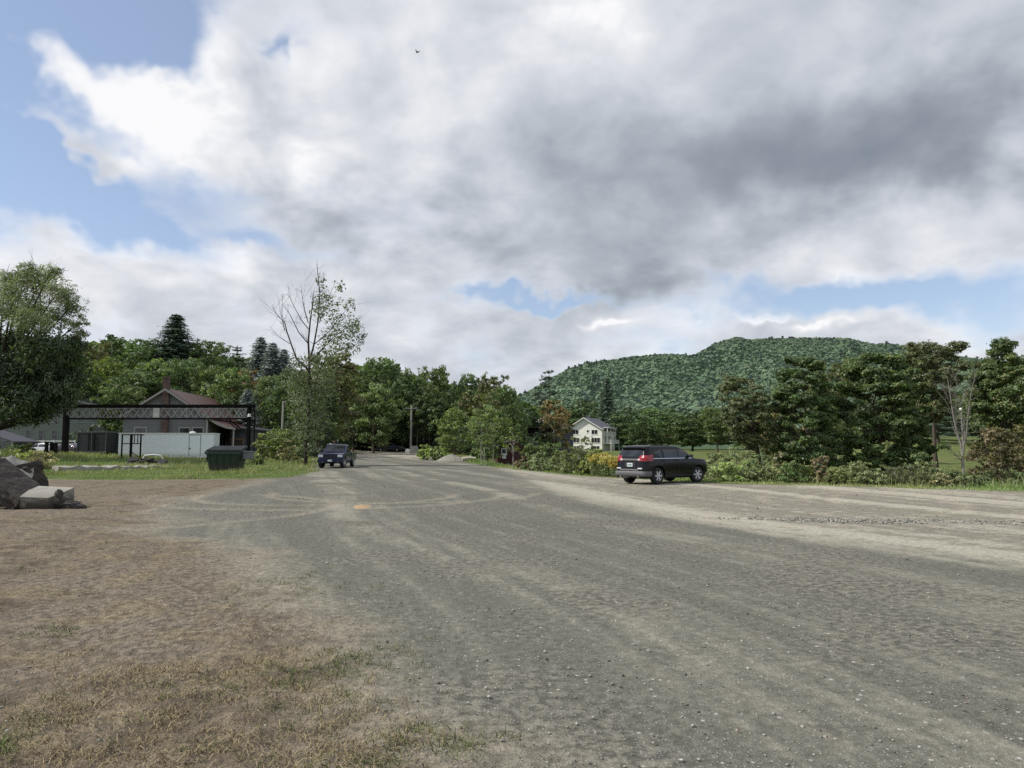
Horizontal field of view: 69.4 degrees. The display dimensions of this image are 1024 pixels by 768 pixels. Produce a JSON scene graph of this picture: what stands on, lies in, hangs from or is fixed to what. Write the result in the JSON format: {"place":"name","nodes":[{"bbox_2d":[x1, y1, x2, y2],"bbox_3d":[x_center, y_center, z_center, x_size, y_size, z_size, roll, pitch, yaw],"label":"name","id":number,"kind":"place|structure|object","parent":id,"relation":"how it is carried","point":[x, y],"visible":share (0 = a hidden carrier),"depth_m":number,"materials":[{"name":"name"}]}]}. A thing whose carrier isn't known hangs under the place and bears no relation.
{"place":"outdoors","nodes":[
{"label":"outdoors","id":0,"kind":"place"},
{"bbox_2d":[0,517,525,767],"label":"dry grass","id":1,"kind":"structure","parent":0,"point":[177,713],"depth_m":4.46,"materials":[{"name":"plant"}]},
{"bbox_2d":[0,391,1023,767],"bbox_3d":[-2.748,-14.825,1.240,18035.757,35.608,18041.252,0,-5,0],"label":"ground","id":2,"kind":"structure","parent":0,"point":[864,627],"depth_m":7.25,"materials":[{"name":"gravel"}]},
{"bbox_2d":[0,430,39,452],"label":"open shed","id":3,"kind":"structure","parent":2,"relation":"on","point":[16,439],"depth_m":85.42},
{"bbox_2d":[0,458,40,509],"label":"boulder","id":4,"kind":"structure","parent":2,"relation":"on","point":[16,483],"depth_m":19.92,"materials":[{"name":"stone"}]},
{"bbox_2d":[16,460,48,485],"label":"boulder","id":5,"kind":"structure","parent":2,"relation":"on","point":[39,476],"depth_m":21.61,"materials":[{"name":"stone"}]},
{"bbox_2d":[20,450,59,468],"bbox_3d":[-31.711,5.196,49.641,2.363,1.548,2.384,3,-5,-29],"label":"shrub","id":6,"kind":"object","parent":2,"relation":"on","point":[45,455],"visible":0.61,"depth_m":49.52,"materials":[{"name":"green plant"}]},
{"bbox_2d":[0,260,92,429],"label":"willow tree","id":7,"kind":"object","parent":2,"relation":"on","point":[26,380],"visible":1,"depth_m":61.74,"materials":[{"name":"green plant"}]},
{"bbox_2d":[19,486,74,508],"bbox_3d":[-12.556,3.079,19.849,1.048,0.633,1.204,0,-5,3],"label":"concrete slab","id":8,"kind":"object","parent":2,"relation":"on","point":[40,497],"depth_m":19.47,"materials":[{"name":"concrete"}]},
{"bbox_2d":[0,396,118,448],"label":"mill building","id":9,"kind":"structure","parent":2,"relation":"on","point":[45,431],"depth_m":111.97,"materials":[{"name":"grey"}]},
{"bbox_2d":[62,358,106,417],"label":"broadleaf tree","id":10,"kind":"object","parent":2,"relation":"on","point":[90,391],"visible":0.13,"depth_m":115.87,"materials":[{"name":"green plant"}]},
{"bbox_2d":[76,341,116,396],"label":"broadleaf tree","id":11,"kind":"object","parent":2,"relation":"on","point":[102,350],"visible":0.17,"depth_m":140.48,"materials":[{"name":"green plant"}]},
{"bbox_2d":[76,431,131,453],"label":"cargo trailer","id":12,"kind":"object","parent":2,"relation":"on","point":[96,441],"visible":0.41,"depth_m":76.80,"materials":[{"name":"metal"}]},
{"bbox_2d":[81,356,133,402],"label":"broadleaf tree","id":13,"kind":"object","parent":2,"relation":"on","point":[105,364],"visible":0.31,"depth_m":125.20,"materials":[{"name":"green plant"}]},
{"bbox_2d":[84,334,138,393],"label":"broadleaf tree","id":14,"kind":"object","parent":2,"relation":"on","point":[117,342],"visible":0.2,"depth_m":154.39,"materials":[{"name":"green plant"}]},
{"bbox_2d":[52,464,170,471],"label":"concrete slab","id":15,"kind":"structure","parent":2,"relation":"on","point":[88,467],"depth_m":48.38,"materials":[{"name":"concrete"}]},
{"bbox_2d":[89,382,147,431],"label":"broadleaf tree","id":16,"kind":"object","parent":2,"relation":"on","point":[127,393],"visible":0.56,"depth_m":110.50,"materials":[{"name":"green plant"}]},
{"bbox_2d":[97,369,162,404],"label":"broadleaf tree","id":17,"kind":"object","parent":2,"relation":"on","point":[150,383],"visible":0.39,"depth_m":121.11,"materials":[{"name":"green plant"}]},
{"bbox_2d":[108,338,163,380],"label":"broadleaf tree","id":18,"kind":"object","parent":2,"relation":"on","point":[146,347],"visible":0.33,"depth_m":146.84,"materials":[{"name":"green plant"}]},
{"bbox_2d":[131,358,182,401],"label":"broadleaf tree","id":19,"kind":"object","parent":2,"relation":"on","point":[156,363],"visible":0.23,"depth_m":125.67,"materials":[{"name":"green plant"}]},
{"bbox_2d":[61,405,256,459],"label":"steel gantry","id":20,"kind":"object","parent":2,"relation":"on","point":[156,413],"visible":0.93,"depth_m":73.99,"materials":[{"name":"black metal"}]},
{"bbox_2d":[118,431,219,457],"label":"cargo trailer","id":21,"kind":"object","parent":2,"relation":"on","point":[194,444],"visible":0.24,"depth_m":69.84,"materials":[{"name":"white paint"}]},
{"bbox_2d":[145,314,204,393],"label":"spruce tree","id":22,"kind":"object","parent":2,"relation":"on","point":[174,345],"visible":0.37,"depth_m":149.93,"materials":[{"name":"green plant"}]},
{"bbox_2d":[120,377,245,445],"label":"grey house","id":23,"kind":"structure","parent":2,"relation":"on","point":[166,395],"depth_m":92.15,"materials":[{"name":"wood"}]},
{"bbox_2d":[155,357,210,394],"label":"broadleaf tree","id":24,"kind":"object","parent":2,"relation":"on","point":[177,376],"visible":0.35,"depth_m":122.62,"materials":[{"name":"green plant"}]},
{"bbox_2d":[184,338,232,387],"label":"broadleaf tree","id":25,"kind":"object","parent":2,"relation":"on","point":[217,351],"visible":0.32,"depth_m":150.04,"materials":[{"name":"green plant"}]},
{"bbox_2d":[187,363,231,399],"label":"broadleaf tree","id":26,"kind":"object","parent":2,"relation":"on","point":[199,375],"visible":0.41,"depth_m":120.02,"materials":[{"name":"green plant"}]},
{"bbox_2d":[202,354,242,402],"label":"broadleaf tree","id":27,"kind":"object","parent":2,"relation":"on","point":[226,362],"visible":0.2,"depth_m":145.64,"materials":[{"name":"green plant"}]},
{"bbox_2d":[200,367,258,412],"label":"broadleaf tree","id":28,"kind":"object","parent":2,"relation":"on","point":[216,392],"visible":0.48,"depth_m":117.49,"materials":[{"name":"green plant"}]},
{"bbox_2d":[204,446,255,470],"bbox_3d":[-18.584,4.904,48.880,2.848,1.654,1.857,0,-5,-5],"label":"dumpster","id":29,"kind":"object","parent":2,"relation":"on","point":[225,457],"visible":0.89,"depth_m":48.16,"materials":[{"name":"green metal"}]},
{"bbox_2d":[228,367,271,426],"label":"broadleaf tree","id":30,"kind":"object","parent":2,"relation":"on","point":[254,382],"visible":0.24,"depth_m":121.81,"materials":[{"name":"green plant"}]},
{"bbox_2d":[234,389,266,428],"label":"spruce tree","id":31,"kind":"object","parent":2,"relation":"on","point":[247,399],"visible":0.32,"depth_m":107.69,"materials":[{"name":"green plant"}]},
{"bbox_2d":[230,426,271,454],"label":"grey shed","id":32,"kind":"structure","parent":2,"relation":"on","point":[239,438],"depth_m":96.70,"materials":[{"name":"wood"}]},
{"bbox_2d":[235,337,274,404],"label":"spruce tree","id":33,"kind":"object","parent":2,"relation":"on","point":[259,348],"visible":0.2,"depth_m":132.09,"materials":[{"name":"green plant"}]},
{"bbox_2d":[251,371,293,429],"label":"broadleaf tree","id":34,"kind":"object","parent":2,"relation":"on","point":[264,386],"visible":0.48,"depth_m":110.73,"materials":[{"name":"green plant"}]},
{"bbox_2d":[253,342,294,428],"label":"spruce tree","id":35,"kind":"object","parent":2,"relation":"on","point":[272,368],"visible":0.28,"depth_m":129.13,"materials":[{"name":"green plant"}]},
{"bbox_2d":[260,429,304,461],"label":"shrub","id":36,"kind":"object","parent":2,"relation":"on","point":[273,443],"visible":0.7,"depth_m":71.10,"materials":[{"name":"green plant"}]},
{"bbox_2d":[275,440,299,462],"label":"shrub","id":37,"kind":"object","parent":2,"relation":"on","point":[283,454],"visible":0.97,"depth_m":67.41,"materials":[{"name":"green plant"}]},
{"bbox_2d":[265,368,314,450],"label":"broadleaf tree","id":38,"kind":"object","parent":2,"relation":"on","point":[278,393],"visible":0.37,"depth_m":96.96,"materials":[{"name":"green plant"}]},
{"bbox_2d":[69,423,547,455],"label":"undergrowth","id":39,"kind":"object","parent":2,"relation":"on","point":[433,442],"visible":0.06,"depth_m":111.32,"materials":[{"name":"green plant"}]},
{"bbox_2d":[259,259,367,465],"bbox_3d":[-17.137,-1.620,62.499,10.093,17.442,5.590,0,-5,0],"label":"half bare tree","id":40,"kind":"object","parent":2,"relation":"on","point":[307,424],"visible":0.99,"depth_m":62.14,"materials":[{"name":"green plant"}]},
{"bbox_2d":[285,381,344,449],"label":"broadleaf tree","id":41,"kind":"object","parent":2,"relation":"on","point":[335,408],"visible":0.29,"depth_m":91.40,"materials":[{"name":"green plant"}]},
{"bbox_2d":[301,417,336,458],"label":"shrub","id":42,"kind":"object","parent":2,"relation":"on","point":[327,432],"visible":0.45,"depth_m":83.32,"materials":[{"name":"green plant"}]},
{"bbox_2d":[317,444,355,467],"bbox_3d":[-13.479,5.553,57.219,2.280,1.770,5.595,0,-5,-1],"label":"pickup truck","id":43,"kind":"object","parent":2,"relation":"on","point":[342,455],"visible":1,"depth_m":55.67,"materials":[{"name":"blue paint"}]},
{"bbox_2d":[304,349,369,443],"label":"broadleaf tree","id":44,"kind":"object","parent":2,"relation":"on","point":[350,367],"visible":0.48,"depth_m":105.60,"materials":[{"name":"green plant"}]},
{"bbox_2d":[337,373,377,451],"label":"broadleaf tree","id":45,"kind":"object","parent":2,"relation":"on","point":[365,385],"visible":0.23,"depth_m":117.39,"materials":[{"name":"green plant"}]},
{"bbox_2d":[348,382,406,452],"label":"broadleaf tree","id":46,"kind":"object","parent":2,"relation":"on","point":[387,407],"visible":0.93,"depth_m":115.31,"materials":[{"name":"green plant"}]},
{"bbox_2d":[350,357,426,451],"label":"broadleaf tree","id":47,"kind":"object","parent":2,"relation":"on","point":[406,382],"visible":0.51,"depth_m":125.26,"materials":[{"name":"green plant"}]},
{"bbox_2d":[395,387,423,448],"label":"broadleaf tree","id":48,"kind":"object","parent":2,"relation":"on","point":[405,433],"visible":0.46,"depth_m":126.89,"materials":[{"name":"green plant"}]},
{"bbox_2d":[404,395,428,439],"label":"slender tree","id":49,"kind":"object","parent":2,"relation":"on","point":[418,403],"visible":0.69,"depth_m":121.52,"materials":[{"name":"green plant"}]},
{"bbox_2d":[415,392,439,445],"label":"slender tree","id":50,"kind":"object","parent":2,"relation":"on","point":[427,398],"visible":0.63,"depth_m":120.53,"materials":[{"name":"green plant"}]},
{"bbox_2d":[417,365,449,435],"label":"broadleaf tree","id":51,"kind":"object","parent":2,"relation":"on","point":[435,379],"visible":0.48,"depth_m":132.08,"materials":[{"name":"green plant"}]},
{"bbox_2d":[426,398,447,448],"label":"slender tree","id":52,"kind":"object","parent":2,"relation":"on","point":[433,409],"visible":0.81,"depth_m":119.42,"materials":[{"name":"green plant"}]},
{"bbox_2d":[431,407,472,454],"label":"maple tree","id":53,"kind":"object","parent":2,"relation":"on","point":[445,427],"visible":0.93,"depth_m":91.51,"materials":[{"name":"green plant"}]},
{"bbox_2d":[452,373,488,421],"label":"broadleaf tree","id":54,"kind":"object","parent":2,"relation":"on","point":[473,386],"visible":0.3,"depth_m":134.08,"materials":[{"name":"green plant"}]},
{"bbox_2d":[467,416,491,463],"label":"sapling","id":55,"kind":"object","parent":2,"relation":"on","point":[482,426],"visible":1,"depth_m":69.68,"materials":[{"name":"green plant"}]},
{"bbox_2d":[458,390,505,430],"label":"broadleaf tree","id":56,"kind":"object","parent":2,"relation":"on","point":[472,401],"visible":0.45,"depth_m":111.72,"materials":[{"name":"green plant"}]},
{"bbox_2d":[463,404,514,462],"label":"maple tree","id":57,"kind":"object","parent":2,"relation":"on","point":[489,409],"visible":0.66,"depth_m":75.70,"materials":[{"name":"green plant"}]},
{"bbox_2d":[482,418,503,461],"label":"sapling","id":58,"kind":"object","parent":2,"relation":"on","point":[495,432],"visible":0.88,"depth_m":71.83,"materials":[{"name":"green plant"}]},
{"bbox_2d":[477,371,511,422],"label":"broadleaf tree","id":59,"kind":"object","parent":2,"relation":"on","point":[491,380],"visible":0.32,"depth_m":128.10,"materials":[{"name":"green plant"}]},
{"bbox_2d":[0,336,989,445],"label":"wood","id":60,"kind":"object","parent":2,"relation":"on","point":[532,416],"visible":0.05,"depth_m":162.65,"materials":[{"name":"green plant"}]},
{"bbox_2d":[483,385,527,433],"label":"broadleaf tree","id":61,"kind":"object","parent":2,"relation":"on","point":[509,394],"visible":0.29,"depth_m":121.53,"materials":[{"name":"green plant"}]},
{"bbox_2d":[495,440,524,464],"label":"garden shed","id":62,"kind":"structure","parent":2,"relation":"on","point":[506,457],"depth_m":77.60,"materials":[{"name":"wood"}]},
{"bbox_2d":[499,402,528,451],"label":"maple tree","id":63,"kind":"object","parent":2,"relation":"on","point":[519,424],"visible":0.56,"depth_m":83.29,"materials":[{"name":"green plant"}]},
{"bbox_2d":[519,443,551,469],"bbox_3d":[1.663,5.243,51.774,2.628,2.261,2.601,0,-5,0],"label":"shrub","id":64,"kind":"object","parent":2,"relation":"on","point":[532,447],"visible":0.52,"depth_m":51.49,"materials":[{"name":"green plant"}]},
{"bbox_2d":[537,370,565,418],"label":"pine tree","id":65,"kind":"object","parent":2,"relation":"on","point":[544,386],"visible":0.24,"depth_m":248.15,"materials":[{"name":"green plant"}]},
{"bbox_2d":[528,420,575,453],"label":"blue house","id":66,"kind":"structure","parent":2,"relation":"on","point":[567,435],"depth_m":168.52,"materials":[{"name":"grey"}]},
{"bbox_2d":[539,398,574,449],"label":"maple tree","id":67,"kind":"object","parent":2,"relation":"on","point":[558,420],"visible":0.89,"depth_m":158.21,"materials":[{"name":"green plant"}]},
{"bbox_2d":[554,451,583,473],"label":"shrub","id":68,"kind":"object","parent":2,"relation":"on","point":[563,462],"visible":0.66,"depth_m":44.33,"materials":[{"name":"green plant"}]},
{"bbox_2d":[561,436,594,474],"bbox_3d":[4.084,4.425,44.426,2.256,2.683,2.640,-3,-6,30],"label":"shrub","id":69,"kind":"object","parent":2,"relation":"on","point":[579,450],"visible":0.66,"depth_m":44.06,"materials":[{"name":"green plant"}]},
{"bbox_2d":[566,399,600,424],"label":"broadleaf tree","id":70,"kind":"object","parent":2,"relation":"on","point":[585,410],"visible":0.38,"depth_m":242.66,"materials":[{"name":"green plant"}]},
{"bbox_2d":[572,415,618,450],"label":"cream house","id":71,"kind":"structure","parent":2,"relation":"on","point":[599,433],"depth_m":211.67,"materials":[{"name":"wood"}]},
{"bbox_2d":[587,453,609,475],"bbox_3d":[4.830,4.440,40.692,1.354,1.334,1.320,3,-5,-28],"label":"goldenrod","id":72,"kind":"object","parent":2,"relation":"on","point":[593,459],"visible":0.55,"depth_m":40.50,"materials":[{"name":"yellow plant"}]},
{"bbox_2d":[597,455,617,476],"bbox_3d":[5.200,4.422,39.755,1.288,1.265,1.333,-2,-5,23],"label":"goldenrod","id":73,"kind":"object","parent":2,"relation":"on","point":[605,469],"visible":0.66,"depth_m":39.54,"materials":[{"name":"yellow plant"}]},
{"bbox_2d":[595,378,622,449],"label":"spruce tree","id":74,"kind":"object","parent":2,"relation":"on","point":[606,406],"visible":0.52,"depth_m":234.29,"materials":[{"name":"green plant"}]},
{"bbox_2d":[607,406,650,445],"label":"broadleaf tree","id":75,"kind":"object","parent":2,"relation":"on","point":[618,423],"visible":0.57,"depth_m":224.02,"materials":[{"name":"green plant"}]},
{"bbox_2d":[621,417,662,444],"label":"broadleaf tree","id":76,"kind":"object","parent":2,"relation":"on","point":[654,433],"visible":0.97,"depth_m":188.27,"materials":[{"name":"green plant"}]},
{"bbox_2d":[615,445,706,483],"bbox_3d":[6.803,3.604,33.404,4.573,1.686,2.170,4,-6,-39],"label":"parked car","id":77,"kind":"object","parent":2,"relation":"on","point":[655,464],"visible":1,"depth_m":32.27,"materials":[{"name":"black paint"}]},
{"bbox_2d":[635,408,686,444],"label":"broadleaf tree","id":78,"kind":"object","parent":2,"relation":"on","point":[661,416],"visible":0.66,"depth_m":202.40,"materials":[{"name":"green plant"}]},
{"bbox_2d":[670,412,709,450],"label":"broadleaf tree","id":79,"kind":"object","parent":2,"relation":"on","point":[688,425],"visible":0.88,"depth_m":192.79,"materials":[{"name":"green plant"}]},
{"bbox_2d":[703,452,726,480],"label":"shrub","id":80,"kind":"object","parent":2,"relation":"on","point":[713,456],"visible":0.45,"depth_m":36.01,"materials":[{"name":"green plant"}]},
{"bbox_2d":[698,406,734,451],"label":"broadleaf tree","id":81,"kind":"object","parent":2,"relation":"on","point":[712,425],"visible":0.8,"depth_m":168.81,"materials":[{"name":"green plant"}]},
{"bbox_2d":[707,460,748,481],"bbox_3d":[10.102,4.175,34.414,1.795,1.253,1.819,4,-6,-39],"label":"shrub","id":82,"kind":"object","parent":2,"relation":"on","point":[731,467],"visible":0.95,"depth_m":34.22,"materials":[{"name":"green plant"}]},
{"bbox_2d":[720,445,757,474],"bbox_3d":[10.949,4.120,36.581,2.183,2.272,1.824,4,-6,-41],"label":"shrub","id":83,"kind":"object","parent":2,"relation":"on","point":[733,454],"visible":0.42,"depth_m":36.51,"materials":[{"name":"green plant"}]},
{"bbox_2d":[715,374,785,464],"bbox_3d":[19.310,3.400,60.226,5.572,8.563,4.830,0,-5,0],"label":"leaning tree","id":84,"kind":"object","parent":2,"relation":"on","point":[747,426],"visible":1,"depth_m":59.29,"materials":[{"name":"green plant"}]},
{"bbox_2d":[774,460,810,483],"bbox_3d":[12.524,4.046,33.101,1.444,1.316,1.376,0,-5,0],"label":"shrub","id":85,"kind":"object","parent":2,"relation":"on","point":[786,470],"visible":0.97,"depth_m":32.97,"materials":[{"name":"green plant"}]},
{"bbox_2d":[767,356,847,471],"bbox_3d":[23.651,2.642,59.846,5.385,10.010,6.560,-4,-6,42],"label":"maple tree","id":86,"kind":"object","parent":2,"relation":"on","point":[824,416],"visible":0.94,"depth_m":59.01,"materials":[{"name":"green plant"}]},
{"bbox_2d":[810,455,829,482],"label":"shrub","id":87,"kind":"object","parent":2,"relation":"on","point":[822,473],"visible":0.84,"depth_m":32.73,"materials":[{"name":"plant"}]},
{"bbox_2d":[805,356,859,466],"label":"broadleaf tree","id":88,"kind":"object","parent":2,"relation":"on","point":[837,394],"visible":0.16,"depth_m":83.10,"materials":[{"name":"green plant"}]},
{"bbox_2d":[824,467,849,484],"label":"shrub","id":89,"kind":"object","parent":2,"relation":"on","point":[833,475],"visible":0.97,"depth_m":31.98,"materials":[{"name":"green plant"}]},
{"bbox_2d":[842,460,873,484],"bbox_3d":[15.121,3.980,32.168,1.216,1.376,1.182,0,-5,0],"label":"shrub","id":90,"kind":"object","parent":2,"relation":"on","point":[862,466],"visible":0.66,"depth_m":32.05,"materials":[{"name":"green plant"}]},
{"bbox_2d":[852,468,889,484],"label":"shrub","id":91,"kind":"object","parent":2,"relation":"on","point":[866,476],"visible":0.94,"depth_m":31.29,"materials":[{"name":"green plant"}]},
{"bbox_2d":[831,352,925,473],"bbox_3d":[29.923,2.594,61.172,7.836,10.326,6.639,0,-5,0],"label":"maple tree","id":92,"kind":"object","parent":2,"relation":"on","point":[899,385],"visible":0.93,"depth_m":59.84,"materials":[{"name":"green plant"}]},
{"bbox_2d":[881,367,938,473],"bbox_3d":[34.332,3.214,63.806,4.226,9.522,3.967,0,-5,0],"label":"maple tree","id":93,"kind":"object","parent":2,"relation":"on","point":[925,445],"visible":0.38,"depth_m":63.06,"materials":[{"name":"green plant"}]},
{"bbox_2d":[890,465,930,486],"bbox_3d":[16.698,3.993,31.216,2.072,1.198,1.605,-5,-7,43],"label":"shrub","id":94,"kind":"object","parent":2,"relation":"on","point":[908,473],"visible":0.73,"depth_m":31.04,"materials":[{"name":"green plant"}]},
{"bbox_2d":[898,340,973,468],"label":"tall tree","id":95,"kind":"object","parent":2,"relation":"on","point":[916,352],"visible":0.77,"depth_m":66.32,"materials":[{"name":"green plant"}]},
{"bbox_2d":[925,397,961,442],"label":"tree","id":96,"kind":"object","parent":2,"relation":"on","point":[943,427],"visible":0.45,"depth_m":126.82,"materials":[{"name":"green plant"}]},
{"bbox_2d":[929,473,958,486],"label":"shrub","id":97,"kind":"object","parent":2,"relation":"on","point":[943,479],"visible":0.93,"depth_m":30.04,"materials":[{"name":"green plant"}]},
{"bbox_2d":[934,358,984,477],"bbox_3d":[31.634,2.619,51.561,3.811,8.681,3.632,-5,-7,44],"label":"dead tree","id":98,"kind":"object","parent":2,"relation":"on","point":[941,445],"visible":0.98,"depth_m":51.81,"materials":[{"name":"wood"}]},
{"bbox_2d":[957,426,1023,483],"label":"crabapple tree","id":99,"kind":"object","parent":2,"relation":"on","point":[992,435],"visible":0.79,"depth_m":32.55,"materials":[{"name":"green plant"}]},
{"bbox_2d":[958,336,1023,472],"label":"maple tree","id":100,"kind":"object","parent":2,"relation":"on","point":[992,383],"visible":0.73,"depth_m":59.59,"materials":[{"name":"green plant"}]},
{"bbox_2d":[0,450,1023,491],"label":"grass","id":101,"kind":"structure","parent":0,"point":[297,467],"depth_m":45.29,"materials":[{"name":"green plant"}]},
{"bbox_2d":[0,483,1023,767],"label":"loose gravel","id":102,"kind":"structure","parent":0,"point":[842,521],"depth_m":7.00,"materials":[{"name":"gravel"}]},
{"bbox_2d":[0,0,1023,394],"label":"sky","id":103,"kind":"structure","parent":0,"point":[535,188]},
{"bbox_2d":[394,340,978,448],"bbox_3d":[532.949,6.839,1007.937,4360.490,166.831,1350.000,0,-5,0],"label":"hill","id":104,"kind":"structure","parent":0,"point":[709,446],"depth_m":581.23,"materials":[{"name":"plant"}]},
{"bbox_2d":[517,336,1019,435],"bbox_3d":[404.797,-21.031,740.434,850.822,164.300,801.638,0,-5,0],"label":"hill forest","id":105,"kind":"object","parent":104,"relation":"on","point":[628,375],"visible":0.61,"depth_m":653.17,"materials":[{"name":"green plant"}]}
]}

